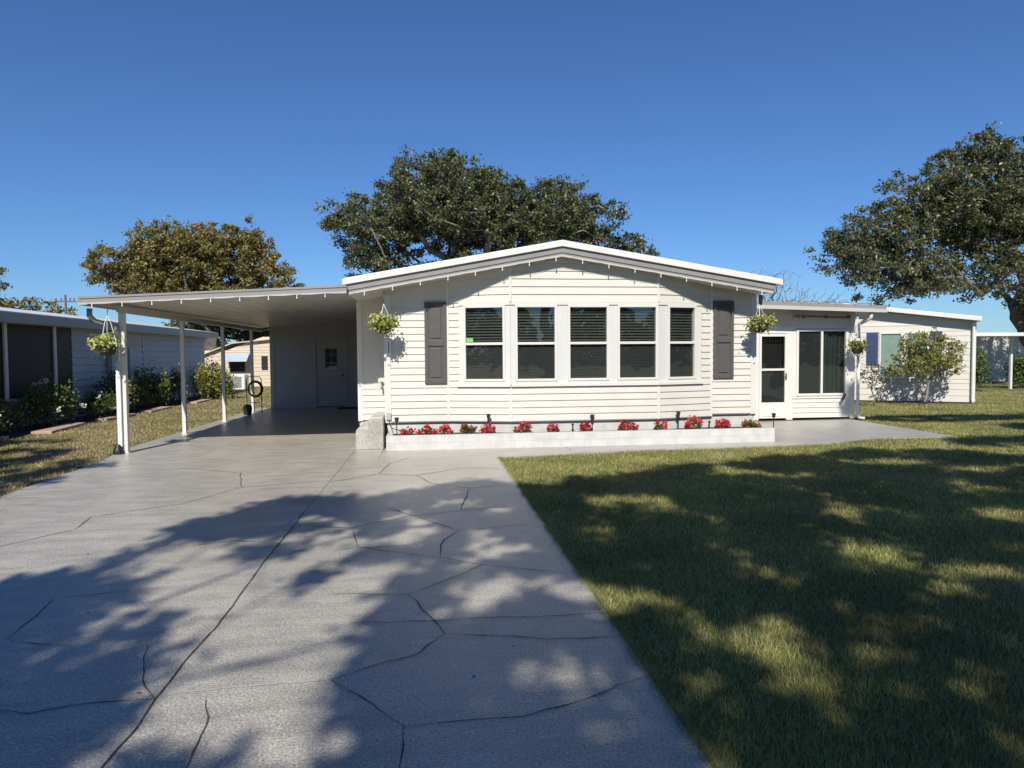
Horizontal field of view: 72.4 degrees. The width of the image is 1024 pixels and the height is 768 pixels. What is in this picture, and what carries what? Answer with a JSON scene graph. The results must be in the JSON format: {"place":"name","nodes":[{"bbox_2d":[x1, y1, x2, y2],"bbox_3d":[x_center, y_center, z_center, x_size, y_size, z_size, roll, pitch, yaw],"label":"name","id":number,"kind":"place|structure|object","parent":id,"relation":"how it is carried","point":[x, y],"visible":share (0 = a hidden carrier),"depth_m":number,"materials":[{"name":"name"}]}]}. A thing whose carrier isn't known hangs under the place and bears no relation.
{"place":"outdoors","nodes":[
{"label":"outdoors","id":0,"kind":"place"},
{"bbox_2d":[0,387,270,495],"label":"side lawn grass","id":1,"kind":"structure","parent":0,"point":[134,427],"depth_m":13.95,"materials":[{"name":"green plant"}]},
{"bbox_2d":[0,407,711,767],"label":"driveway","id":2,"kind":"structure","parent":0,"point":[314,589],"depth_m":4.23,"materials":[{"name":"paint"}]},
{"bbox_2d":[77,285,356,454],"bbox_3d":[-5.388,-0.432,16.525,4.160,2.775,10.512,-1,2,-7],"label":"carport","id":3,"kind":"object","parent":2,"relation":"on","point":[279,307],"visible":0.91,"depth_m":12.75,"materials":[{"name":"grey metal"}]},
{"bbox_2d":[85,310,124,359],"bbox_3d":[-6.558,-0.754,11.266,0.612,0.893,0.613,-1,2,-7],"label":"hanging basket","id":4,"kind":"object","parent":3,"relation":"hanging from","point":[103,342],"visible":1,"depth_m":11.14,"materials":[{"name":"plant"}]},
{"bbox_2d":[91,293,339,307],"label":"string lights","id":5,"kind":"object","parent":3,"relation":"attached to","point":[212,298],"visible":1,"depth_m":11.25,"materials":[{"name":"white plastic"}]},
{"bbox_2d":[243,404,251,414],"bbox_3d":[-7.209,0.711,19.085,0.240,0.300,0.240,-1,2,-7],"label":"plastic pail","id":6,"kind":"object","parent":2,"relation":"on","point":[247,409],"visible":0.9,"depth_m":19.00,"materials":[{"name":"black plastic"}]},
{"bbox_2d":[246,376,262,411],"bbox_3d":[-7.202,0.313,19.593,0.464,1.051,0.086,-1,2,-7],"label":"hose stand","id":7,"kind":"object","parent":2,"relation":"on","point":[261,387],"visible":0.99,"depth_m":19.59,"materials":[{"name":"brown metal"}]},
{"bbox_2d":[86,487,513,722],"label":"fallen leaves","id":8,"kind":"object","parent":2,"relation":"on","point":[203,653],"visible":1,"depth_m":3.76,"materials":[{"name":"brown plant"}]},
{"bbox_2d":[269,323,357,407],"bbox_3d":[-5.887,-0.703,23.332,3.550,2.700,3.664,-1,2,-7],"label":"storage room","id":9,"kind":"object","parent":2,"relation":"on","point":[311,366],"visible":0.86,"depth_m":21.52,"materials":[{"name":"grey"}]},
{"bbox_2d":[316,342,345,405],"bbox_3d":[-5.582,-0.295,21.591,0.878,1.969,0.104,-1,2,-7],"label":"door","id":10,"kind":"structure","parent":9,"relation":"in","point":[331,384],"depth_m":21.61,"materials":[{"name":"white wood"}]},
{"bbox_2d":[337,407,357,408],"bbox_3d":[-4.777,0.722,21.110,0.900,0.018,0.550,-1,2,-7],"label":"doormat","id":11,"kind":"object","parent":2,"relation":"on","point":[347,408],"visible":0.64,"depth_m":20.85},
{"bbox_2d":[355,412,386,449],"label":"concrete steps","id":12,"kind":"structure","parent":2,"relation":"on","point":[371,432],"depth_m":11.87,"materials":[{"name":"white concrete"}]},
{"bbox_2d":[0,381,1023,767],"bbox_3d":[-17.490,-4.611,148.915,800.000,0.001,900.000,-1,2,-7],"label":"ground","id":13,"kind":"structure","parent":0,"point":[994,385],"depth_m":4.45,"materials":[{"name":"green plant"}]},
{"bbox_2d":[0,265,22,308],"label":"background tree","id":14,"kind":"object","parent":13,"relation":"on","point":[4,286],"visible":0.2,"depth_m":44.73,"materials":[{"name":"green plant"}]},
{"bbox_2d":[3,296,77,315],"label":"background tree","id":15,"kind":"object","parent":13,"relation":"on","point":[37,306],"visible":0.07,"depth_m":46.38,"materials":[{"name":"green plant"}]},
{"bbox_2d":[31,422,84,433],"bbox_3d":[-10.252,1.001,15.868,0.400,0.065,2.000,-1,3,-14],"label":"edging paver","id":16,"kind":"object","parent":13,"relation":"on","point":[56,428],"visible":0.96,"depth_m":15.51,"materials":[{"name":"beige concrete"}]},
{"bbox_2d":[55,295,75,313],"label":"utility pole","id":17,"kind":"object","parent":13,"relation":"on","point":[65,301],"visible":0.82,"depth_m":74.58,"materials":[{"name":"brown wood"}]},
{"bbox_2d":[0,307,218,429],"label":"neighbour house","id":18,"kind":"structure","parent":13,"relation":"on","point":[35,346],"depth_m":18.54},
{"bbox_2d":[106,333,135,382],"bbox_3d":[-11.948,-0.378,21.556,0.230,2.300,1.800,-1,2,-7],"label":"window","id":19,"kind":"structure","parent":18,"relation":"attached to","point":[130,360],"depth_m":22.03,"materials":[{"name":"glass"}]},
{"bbox_2d":[0,396,218,438],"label":"flower bed","id":20,"kind":"object","parent":13,"relation":"on","point":[25,430],"visible":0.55,"depth_m":17.68,"materials":[{"name":"soil"}]},
{"bbox_2d":[0,410,12,435],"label":"rose bush","id":21,"kind":"object","parent":20,"relation":"on","point":[3,423],"visible":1,"depth_m":13.93,"materials":[{"name":"green plant"}]},
{"bbox_2d":[0,398,34,433],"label":"dark shrub","id":22,"kind":"object","parent":20,"relation":"on","point":[10,418],"visible":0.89,"depth_m":14.99,"materials":[{"name":"green plant"}]},
{"bbox_2d":[10,373,91,426],"bbox_3d":[-10.887,0.375,16.536,1.403,1.280,1.618,-1,2,-7],"label":"rose bush","id":23,"kind":"object","parent":20,"relation":"on","point":[47,404],"visible":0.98,"depth_m":16.28,"materials":[{"name":"green plant"}]},
{"bbox_2d":[73,387,116,418],"bbox_3d":[-10.905,0.510,18.363,1.198,0.858,1.395,-1,2,-7],"label":"rose bush","id":24,"kind":"object","parent":20,"relation":"on","point":[96,401],"visible":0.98,"depth_m":18.34,"materials":[{"name":"green plant"}]},
{"bbox_2d":[89,367,143,414],"bbox_3d":[-11.275,0.102,20.013,1.313,1.536,2.124,-1,2,-7],"label":"dark shrub","id":25,"kind":"object","parent":20,"relation":"on","point":[133,397],"visible":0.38,"depth_m":19.87,"materials":[{"name":"green plant"}]},
{"bbox_2d":[129,360,175,407],"bbox_3d":[-11.649,-0.008,22.480,1.283,1.547,2.048,0,2,9],"label":"dark shrub","id":26,"kind":"object","parent":20,"relation":"on","point":[146,384],"visible":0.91,"depth_m":22.46,"materials":[{"name":"green plant"}]},
{"bbox_2d":[156,362,190,403],"bbox_3d":[-11.813,-0.027,24.309,1.320,1.438,1.761,-1,2,-7],"label":"dark shrub","id":27,"kind":"object","parent":20,"relation":"on","point":[176,380],"visible":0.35,"depth_m":24.34,"materials":[{"name":"green plant"}]},
{"bbox_2d":[95,413,135,420],"bbox_3d":[-10.549,0.884,18.649,0.300,0.065,1.600,-1,2,-4],"label":"edging paver","id":28,"kind":"object","parent":13,"relation":"on","point":[108,418],"visible":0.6,"depth_m":18.19,"materials":[{"name":"beige concrete"}]},
{"bbox_2d":[141,406,170,412],"bbox_3d":[-10.783,0.775,21.238,0.300,0.065,1.800,-1,2,-9],"label":"edging paver","id":29,"kind":"object","parent":13,"relation":"on","point":[152,410],"visible":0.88,"depth_m":20.85,"materials":[{"name":"concrete"}]},
{"bbox_2d":[78,214,306,361],"bbox_3d":[-17.196,-4.584,38.356,11.412,9.495,6.328,-1,2,-7],"label":"oak tree","id":30,"kind":"object","parent":13,"relation":"on","point":[158,260],"visible":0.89,"depth_m":36.85,"materials":[{"name":"green plant"}]},
{"bbox_2d":[188,399,210,403],"bbox_3d":[-11.115,0.620,24.921,0.300,0.065,1.800,-1,2,-9],"label":"edging paver","id":31,"kind":"object","parent":13,"relation":"on","point":[199,401],"visible":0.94,"depth_m":24.54,"materials":[{"name":"concrete"}]},
{"bbox_2d":[187,358,241,399],"bbox_3d":[-11.267,-0.285,26.478,1.766,1.758,1.966,0,3,15],"label":"yellow shrub","id":32,"kind":"object","parent":13,"relation":"on","point":[204,381],"visible":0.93,"depth_m":26.18,"materials":[{"name":"green plant"}]},
{"bbox_2d":[201,353,232,395],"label":"dark shrub","id":33,"kind":"object","parent":13,"relation":"on","point":[214,370],"visible":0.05,"depth_m":28.95,"materials":[{"name":"green plant"}]},
{"bbox_2d":[204,337,269,386],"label":"beige house","id":34,"kind":"structure","parent":13,"relation":"on","point":[237,357],"depth_m":36.61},
{"bbox_2d":[230,362,244,371],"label":"window","id":35,"kind":"structure","parent":34,"relation":"in","point":[234,366],"depth_m":36.50,"materials":[{"name":"black glass"}]},
{"bbox_2d":[261,356,267,368],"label":"window","id":36,"kind":"structure","parent":34,"relation":"in","point":[264,362],"depth_m":36.65,"materials":[{"name":"grey glass"}]},
{"bbox_2d":[161,320,315,346],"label":"oak tree","id":37,"kind":"object","parent":13,"relation":"on","point":[244,335],"visible":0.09,"depth_m":44.30,"materials":[{"name":"green plant"}]},
{"bbox_2d":[230,374,248,389],"bbox_3d":[-13.246,-0.102,33.800,0.850,0.720,0.820,-1,2,-7],"label":"air conditioner","id":38,"kind":"object","parent":13,"relation":"on","point":[241,382],"visible":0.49,"depth_m":33.45,"materials":[{"name":"white plastic"}]},
{"bbox_2d":[314,144,652,277],"bbox_3d":[-0.868,-4.424,28.188,13.537,9.936,6.927,-1,2,-7],"label":"oak tree","id":39,"kind":"object","parent":13,"relation":"on","point":[480,203],"visible":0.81,"depth_m":26.74,"materials":[{"name":"green plant"}]},
{"bbox_2d":[636,244,659,256],"bbox_3d":[6.578,-3.412,34.342,1.498,7.031,1.146,-1,2,-7],"label":"background tree","id":40,"kind":"object","parent":13,"relation":"on","point":[652,251],"visible":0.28,"depth_m":34.21,"materials":[{"name":"green plant"}]},
{"bbox_2d":[753,269,844,302],"bbox_3d":[15.176,-3.164,37.902,6.210,6.162,2.872,-1,2,-7],"label":"bare tree","id":41,"kind":"object","parent":13,"relation":"on","point":[781,287],"visible":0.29,"depth_m":37.59,"materials":[{"name":"brown plant"}]},
{"bbox_2d":[855,361,902,405],"bbox_3d":[10.642,-0.006,20.440,1.281,1.350,1.139,2,3,41],"label":"open shrub","id":42,"kind":"object","parent":13,"relation":"on","point":[874,373],"visible":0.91,"depth_m":20.34,"materials":[{"name":"green plant"}]},
{"bbox_2d":[843,303,981,402],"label":"neighbour house","id":43,"kind":"structure","parent":13,"relation":"on","point":[881,332],"depth_m":21.95,"materials":[{"name":"white plastic"}]},
{"bbox_2d":[879,332,902,378],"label":"window","id":44,"kind":"structure","parent":43,"relation":"in","point":[888,341],"depth_m":22.24,"materials":[{"name":"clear glass"}]},
{"bbox_2d":[905,331,928,378],"bbox_3d":[12.669,-0.900,21.910,0.630,1.480,0.050,1,3,25],"label":"window","id":45,"kind":"structure","parent":43,"relation":"in","point":[913,375],"depth_m":21.94,"materials":[{"name":"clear glass"}]},
{"bbox_2d":[803,121,1023,346],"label":"oak tree","id":46,"kind":"object","parent":13,"relation":"on","point":[951,197],"visible":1,"depth_m":29.96,"materials":[{"name":"green plant"}]},
{"bbox_2d":[854,401,975,404],"bbox_3d":[10.709,0.556,22.635,7.200,0.020,0.480,1,3,25],"label":"mulch bed","id":47,"kind":"object","parent":13,"relation":"on","point":[917,402],"visible":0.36,"depth_m":21.66,"materials":[{"name":"soil"}]},
{"bbox_2d":[887,327,967,404],"bbox_3d":[12.431,-0.546,20.911,2.232,2.360,1.911,0,3,12],"label":"open shrub","id":48,"kind":"object","parent":13,"relation":"on","point":[948,358],"visible":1,"depth_m":20.73,"materials":[{"name":"green plant"}]},
{"bbox_2d":[975,343,994,391],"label":"green shrub","id":49,"kind":"object","parent":13,"relation":"on","point":[981,370],"visible":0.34,"depth_m":27.31,"materials":[{"name":"green plant"}]},
{"bbox_2d":[976,332,1023,388],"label":"porch","id":50,"kind":"object","parent":13,"relation":"on","point":[998,350],"visible":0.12,"depth_m":36.10,"materials":[{"name":"white metal"}]},
{"bbox_2d":[1003,346,1023,387],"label":"green shrub","id":51,"kind":"object","parent":13,"relation":"on","point":[1018,370],"visible":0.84,"depth_m":29.72,"materials":[{"name":"green plant"}]},
{"bbox_2d":[0,0,1023,343],"label":"sky","id":52,"kind":"structure","parent":0,"point":[732,133],"materials":[{"name":"blue"}]},
{"bbox_2d":[379,418,956,459],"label":"patio","id":53,"kind":"structure","parent":0,"point":[807,431],"depth_m":12.45,"materials":[{"name":"concrete"}]},
{"bbox_2d":[386,425,774,450],"bbox_3d":[1.258,0.943,12.331,6.820,0.260,0.560,-1,2,-7],"label":"block planter","id":54,"kind":"object","parent":53,"relation":"on","point":[477,440],"visible":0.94,"depth_m":12.04,"materials":[{"name":"concrete"}]},
{"bbox_2d":[394,417,398,434],"bbox_3d":[-1.946,0.734,11.825,0.084,0.343,0.084,-1,2,-7],"label":"path light","id":55,"kind":"object","parent":54,"relation":"on","point":[396,419],"visible":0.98,"depth_m":11.81,"materials":[{"name":"black plastic"}]},
{"bbox_2d":[398,426,415,434],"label":"flowering plant","id":56,"kind":"object","parent":54,"relation":"on","point":[408,432],"visible":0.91,"depth_m":11.86,"materials":[{"name":"red plant"}]},
{"bbox_2d":[415,424,437,434],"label":"flowering plant","id":57,"kind":"object","parent":54,"relation":"on","point":[426,429],"visible":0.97,"depth_m":11.89,"materials":[{"name":"red plant"}]},
{"bbox_2d":[437,424,453,433],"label":"flowering plant","id":58,"kind":"object","parent":54,"relation":"on","point":[444,429],"visible":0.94,"depth_m":11.92,"materials":[{"name":"red plant"}]},
{"bbox_2d":[459,422,477,433],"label":"flowering plant","id":59,"kind":"object","parent":54,"relation":"on","point":[466,429],"visible":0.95,"depth_m":11.97,"materials":[{"name":"green plant"}]},
{"bbox_2d":[479,422,495,433],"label":"flowering plant","id":60,"kind":"object","parent":54,"relation":"on","point":[487,428],"visible":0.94,"depth_m":12.01,"materials":[{"name":"red plant"}]},
{"bbox_2d":[513,420,531,432],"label":"flowering plant","id":61,"kind":"object","parent":54,"relation":"on","point":[523,427],"visible":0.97,"depth_m":12.08,"materials":[{"name":"red plant"}]},
{"bbox_2d":[547,422,558,431],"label":"flowering plant","id":62,"kind":"object","parent":54,"relation":"on","point":[552,428],"visible":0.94,"depth_m":12.10,"materials":[{"name":"red plant"}]},
{"bbox_2d":[579,421,592,430],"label":"flowering plant","id":63,"kind":"object","parent":54,"relation":"on","point":[585,426],"visible":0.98,"depth_m":12.20,"materials":[{"name":"red plant"}]},
{"bbox_2d":[618,419,638,430],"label":"flowering plant","id":64,"kind":"object","parent":54,"relation":"on","point":[626,426],"visible":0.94,"depth_m":12.28,"materials":[{"name":"red plant"}]},
{"bbox_2d":[654,420,667,429],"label":"flowering plant","id":65,"kind":"object","parent":54,"relation":"on","point":[662,426],"visible":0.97,"depth_m":12.38,"materials":[{"name":"red plant"}]},
{"bbox_2d":[676,411,680,428],"bbox_3d":[2.988,0.662,12.573,0.084,0.343,0.084,-1,2,-7],"label":"path light","id":66,"kind":"object","parent":54,"relation":"on","point":[678,413],"visible":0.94,"depth_m":12.55,"materials":[{"name":"black plastic"}]},
{"bbox_2d":[683,415,703,428],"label":"flowering plant","id":67,"kind":"object","parent":54,"relation":"on","point":[696,423],"visible":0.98,"depth_m":12.44,"materials":[{"name":"red plant"}]},
{"bbox_2d":[714,418,730,428],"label":"flowering plant","id":68,"kind":"object","parent":54,"relation":"on","point":[724,423],"visible":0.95,"depth_m":12.47,"materials":[{"name":"red plant"}]},
{"bbox_2d":[741,418,760,427],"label":"flowering plant","id":69,"kind":"object","parent":54,"relation":"on","point":[749,424],"visible":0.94,"depth_m":12.56,"materials":[{"name":"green plant"}]},
{"bbox_2d":[342,240,887,433],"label":"manufactured house","id":70,"kind":"structure","parent":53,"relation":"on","point":[564,344],"depth_m":12.36,"materials":[{"name":"white plastic"}]},
{"bbox_2d":[364,299,400,338],"bbox_3d":[-2.171,-1.097,11.788,0.616,0.702,0.588,-1,2,-7],"label":"hanging basket","id":71,"kind":"object","parent":70,"relation":"hanging from","point":[383,323],"visible":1,"depth_m":11.68,"materials":[{"name":"plant"}]},
{"bbox_2d":[386,340,390,354],"bbox_3d":[-2.143,-0.635,12.177,0.080,0.260,0.040,-1,2,-7],"label":"wall thermometer","id":72,"kind":"object","parent":70,"relation":"attached to","point":[388,347],"depth_m":12.16,"materials":[{"name":"white plastic"}]},
{"bbox_2d":[386,412,390,419],"bbox_3d":[-2.152,0.564,12.232,0.085,0.140,0.040,-1,2,-7],"label":"outlet box","id":73,"kind":"object","parent":70,"relation":"attached to","point":[388,415],"visible":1,"depth_m":12.21,"materials":[{"name":"white plastic"}]},
{"bbox_2d":[463,305,505,381],"bbox_3d":[-0.478,-0.709,12.258,0.740,1.328,0.120,0,2,9],"label":"window","id":74,"kind":"structure","parent":70,"relation":"in","point":[467,341],"depth_m":12.27,"materials":[{"name":"clear glass"}]},
{"bbox_2d":[515,305,556,380],"bbox_3d":[0.417,-0.715,12.238,0.739,1.328,0.120,-1,2,-7],"label":"window","id":75,"kind":"structure","parent":70,"relation":"in","point":[536,346],"depth_m":12.26,"materials":[{"name":"clear glass"}]},
{"bbox_2d":[353,257,765,295],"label":"string lights","id":76,"kind":"object","parent":70,"relation":"attached to","point":[556,260],"visible":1,"depth_m":11.99,"materials":[{"name":"white plastic"}]},
{"bbox_2d":[568,305,608,380],"bbox_3d":[1.340,-0.727,12.346,0.739,1.328,0.120,-1,2,-7],"label":"window","id":77,"kind":"structure","parent":70,"relation":"in","point":[571,308],"depth_m":12.37,"materials":[{"name":"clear glass"}]},
{"bbox_2d":[617,305,657,379],"bbox_3d":[2.224,-0.739,12.450,0.739,1.328,0.120,-1,2,-7],"label":"window","id":78,"kind":"structure","parent":70,"relation":"in","point":[620,308],"depth_m":12.47,"materials":[{"name":"clear glass"}]},
{"bbox_2d":[667,305,696,378],"bbox_3d":[3.055,-0.755,12.676,0.620,1.328,0.120,-1,3,-22],"label":"window","id":79,"kind":"structure","parent":70,"relation":"in","point":[693,375],"depth_m":12.71,"materials":[{"name":"white glass"}]},
{"bbox_2d":[743,302,776,337],"bbox_3d":[4.454,-1.166,12.530,0.589,0.715,0.625,0,3,12],"label":"hanging basket","id":80,"kind":"object","parent":70,"relation":"hanging from","point":[759,323],"visible":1,"depth_m":12.44,"materials":[{"name":"plant"}]},
{"bbox_2d":[759,295,762,304],"bbox_3d":[4.454,-1.504,12.539,0.060,0.180,0.070,-1,2,-7],"label":"eave sensor","id":81,"kind":"object","parent":70,"relation":"attached to","point":[760,298],"visible":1,"depth_m":12.52,"materials":[{"name":"black plastic"}]},
{"bbox_2d":[759,334,786,418],"bbox_3d":[6.039,-0.181,16.178,0.676,1.960,0.120,-1,2,-7],"label":"storm door","id":82,"kind":"structure","parent":70,"relation":"in","point":[772,382],"depth_m":16.21,"materials":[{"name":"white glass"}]},
{"bbox_2d":[793,315,802,319],"bbox_3d":[6.571,-1.540,16.124,0.242,0.116,0.176,-1,2,-7],"label":"flood light","id":83,"kind":"object","parent":70,"relation":"attached to","point":[795,317],"visible":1,"depth_m":16.08,"materials":[{"name":"white plastic"}]},
{"bbox_2d":[763,298,872,304],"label":"string lights","id":84,"kind":"object","parent":70,"relation":"attached to","point":[784,300],"visible":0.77,"depth_m":15.75,"materials":[{"name":"white metal"}]},
{"bbox_2d":[796,329,848,395],"bbox_3d":[7.220,-0.504,16.374,1.280,1.550,0.154,-1,2,-7],"label":"sliding window","id":85,"kind":"structure","parent":70,"relation":"in","point":[819,352],"depth_m":16.34,"materials":[{"name":"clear glass"}]},
{"bbox_2d":[802,315,850,317],"bbox_3d":[7.277,-1.560,16.243,1.211,0.076,0.103,-1,2,-7],"label":"metal rod","id":86,"kind":"object","parent":70,"relation":"attached to","point":[826,316],"visible":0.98,"depth_m":16.21,"materials":[{"name":"grey metal"}]},
{"bbox_2d":[845,313,869,357],"bbox_3d":[7.880,-1.117,15.986,0.544,1.064,0.695,1,3,28],"label":"hanging basket","id":87,"kind":"object","parent":70,"relation":"hanging from","point":[858,346],"visible":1,"depth_m":15.90,"materials":[{"name":"green plant"}]}
]}

